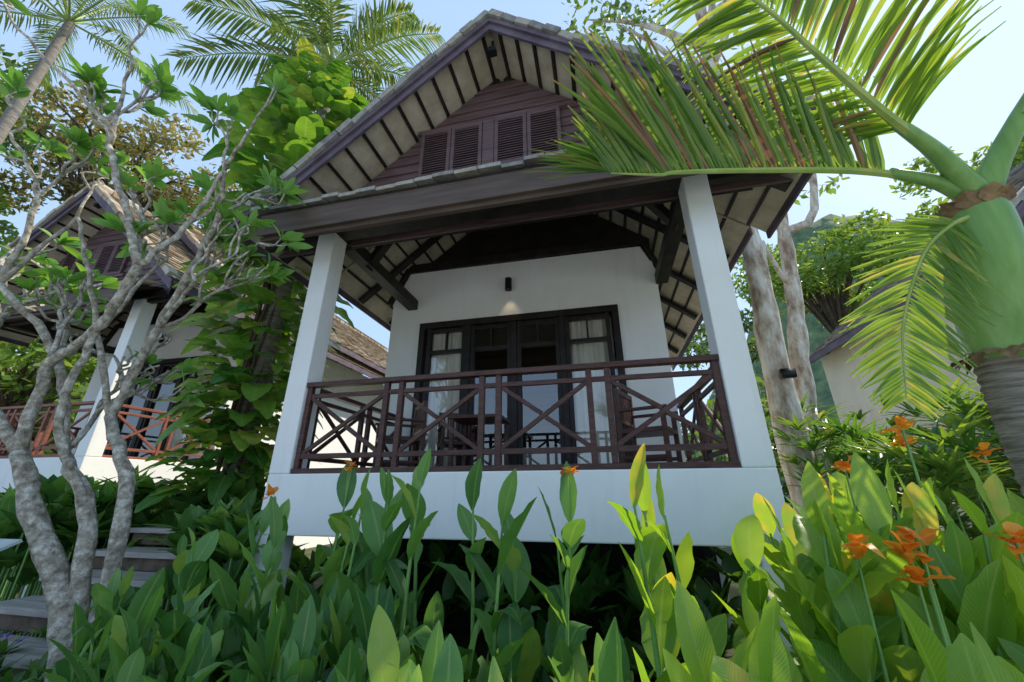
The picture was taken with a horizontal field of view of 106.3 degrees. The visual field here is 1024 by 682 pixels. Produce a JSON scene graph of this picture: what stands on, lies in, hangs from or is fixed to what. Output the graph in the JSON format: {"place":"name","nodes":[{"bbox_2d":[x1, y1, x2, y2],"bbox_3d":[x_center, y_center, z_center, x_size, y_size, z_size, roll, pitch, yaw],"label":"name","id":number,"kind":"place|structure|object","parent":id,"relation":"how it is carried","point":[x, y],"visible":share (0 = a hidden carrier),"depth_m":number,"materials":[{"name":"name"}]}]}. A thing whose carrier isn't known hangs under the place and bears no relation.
{"place":"outdoors","nodes":[
{"label":"outdoors","id":0,"kind":"place"},
{"bbox_2d":[0,497,792,681],"bbox_3d":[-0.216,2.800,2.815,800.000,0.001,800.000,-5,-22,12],"label":"ground","id":1,"kind":"structure","parent":0,"point":[461,636],"depth_m":4.38,"materials":[{"name":"soil"}]},
{"bbox_2d":[0,539,22,550],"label":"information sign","id":2,"kind":"object","parent":1,"relation":"on","point":[6,543],"visible":1,"depth_m":2.48,"materials":[{"name":"white metal"}]},
{"bbox_2d":[0,184,23,245],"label":"garden tree","id":3,"kind":"object","parent":1,"relation":"on","point":[8,229],"visible":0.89,"depth_m":19.43,"materials":[{"name":"green plant"}]},
{"bbox_2d":[0,44,54,176],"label":"olive leaf tree","id":4,"kind":"object","parent":1,"relation":"on","point":[14,63],"visible":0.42,"depth_m":16.39,"materials":[{"name":"green plant"}]},
{"bbox_2d":[0,337,97,428],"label":"garden tree","id":5,"kind":"object","parent":1,"relation":"on","point":[17,383],"visible":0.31,"depth_m":13.74,"materials":[{"name":"green plant"}]},
{"bbox_2d":[0,526,199,680],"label":"wooden steps","id":6,"kind":"structure","parent":1,"relation":"on","point":[20,614],"depth_m":3.64,"materials":[{"name":"grey wood"}]},
{"bbox_2d":[0,0,201,143],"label":"coconut palm","id":7,"kind":"object","parent":1,"relation":"on","point":[35,78],"visible":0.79,"depth_m":13.99,"materials":[{"name":"green plant"}]},
{"bbox_2d":[0,75,241,451],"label":"olive leaf tree","id":8,"kind":"object","parent":1,"relation":"on","point":[73,183],"visible":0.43,"depth_m":19.71,"materials":[{"name":"green plant"}]},
{"bbox_2d":[0,464,267,637],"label":"broadleaf shrub bed","id":9,"kind":"object","parent":1,"relation":"on","point":[226,516],"visible":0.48,"depth_m":4.30,"materials":[{"name":"green plant"}]},
{"bbox_2d":[0,0,312,681],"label":"frangipani tree","id":10,"kind":"object","parent":1,"relation":"on","point":[66,585],"visible":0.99,"depth_m":3.69,"materials":[{"name":"grey plant"}]},
{"bbox_2d":[0,181,387,597],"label":"porch bungalow","id":11,"kind":"object","parent":1,"relation":"on","point":[132,324],"visible":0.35,"depth_m":8.89,"materials":[{"name":"paint"}]},
{"bbox_2d":[91,37,368,607],"bbox_3d":[-4.134,-0.981,6.946,3.448,9.805,3.368,-5,-22,12],"label":"pothos vine","id":12,"kind":"object","parent":1,"relation":"on","point":[284,135],"visible":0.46,"depth_m":6.14,"materials":[{"name":"green plant"}]},
{"bbox_2d":[197,184,307,288],"bbox_3d":[-14.673,0.240,22.443,9.472,18.973,10.022,12,-24,-29],"label":"olive leaf tree","id":13,"kind":"object","parent":1,"relation":"on","point":[232,186],"visible":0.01,"depth_m":22.16,"materials":[{"name":"green plant"}]},
{"bbox_2d":[160,0,444,612],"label":"coconut palm","id":14,"kind":"object","parent":1,"relation":"on","point":[318,39],"visible":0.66,"depth_m":8.49,"materials":[{"name":"green plant"}]},
{"bbox_2d":[0,538,793,681],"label":"understorey shrub","id":15,"kind":"object","parent":1,"relation":"on","point":[593,581],"visible":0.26,"depth_m":3.63,"materials":[{"name":"green plant"}]},
{"bbox_2d":[0,370,860,515],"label":"distant tree line","id":16,"kind":"object","parent":1,"relation":"on","point":[764,402],"depth_m":22.31,"materials":[{"name":"green plant"}]},
{"bbox_2d":[33,443,896,681],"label":"canna lily bed","id":17,"kind":"object","parent":1,"relation":"on","point":[350,626],"visible":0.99,"depth_m":1.95,"materials":[{"name":"green plant"}]},
{"bbox_2d":[230,8,835,652],"bbox_3d":[0.628,0.537,7.719,6.845,8.638,8.876,-5,-22,12],"label":"porch bungalow","id":18,"kind":"object","parent":1,"relation":"on","point":[540,328],"visible":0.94,"depth_m":4.98,"materials":[{"name":"paint"}]},
{"bbox_2d":[561,0,813,515],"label":"pale bark tree","id":19,"kind":"object","parent":1,"relation":"on","point":[779,374],"visible":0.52,"depth_m":5.66,"materials":[{"name":"grey plant"}]},
{"bbox_2d":[678,308,788,370],"bbox_3d":[12.791,3.679,21.892,7.690,11.953,7.486,-5,-22,12],"label":"garden tree","id":20,"kind":"object","parent":1,"relation":"on","point":[702,346],"visible":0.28,"depth_m":22.45,"materials":[{"name":"green plant"}]},
{"bbox_2d":[522,0,1023,495],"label":"green crownshaft palm","id":21,"kind":"object","parent":1,"relation":"on","point":[977,222],"visible":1,"depth_m":2.30,"materials":[{"name":"green plant"}]},
{"bbox_2d":[720,19,875,495],"bbox_3d":[6.062,-1.654,7.462,4.202,11.617,2.578,-5,-22,12],"label":"pale bark tree","id":22,"kind":"object","parent":1,"relation":"on","point":[798,346],"visible":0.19,"depth_m":7.04,"materials":[{"name":"grey plant"}]},
{"bbox_2d":[731,207,910,332],"bbox_3d":[17.595,1.107,20.466,9.212,15.695,8.907,-20,-28,41],"label":"garden tree","id":23,"kind":"object","parent":1,"relation":"on","point":[829,310],"visible":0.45,"depth_m":20.34,"materials":[{"name":"green plant"}]},
{"bbox_2d":[663,416,1023,681],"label":"canna lily bed","id":24,"kind":"object","parent":1,"relation":"on","point":[914,592],"visible":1,"depth_m":1.31,"materials":[{"name":"green plant"}]},
{"bbox_2d":[766,375,1023,539],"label":"lady palm shrub","id":25,"kind":"object","parent":1,"relation":"on","point":[943,466],"visible":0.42,"depth_m":3.51,"materials":[{"name":"green plant"}]},
{"bbox_2d":[809,160,1023,538],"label":"side bungalow","id":26,"kind":"object","parent":1,"relation":"on","point":[832,353],"visible":0.11,"depth_m":8.40,"materials":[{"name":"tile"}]},
{"bbox_2d":[878,136,1023,272],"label":"garden tree","id":27,"kind":"object","parent":1,"relation":"on","point":[1017,160],"visible":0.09,"depth_m":19.13,"materials":[{"name":"green plant"}]},
{"bbox_2d":[0,0,1023,432],"label":"sky","id":28,"kind":"structure","parent":0,"point":[968,109],"materials":[{"name":"blue"}]},
{"bbox_2d":[693,214,910,496],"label":"forest hill","id":29,"kind":"structure","parent":0,"point":[818,333],"depth_m":109.63,"materials":[{"name":"green plant"}]}
]}

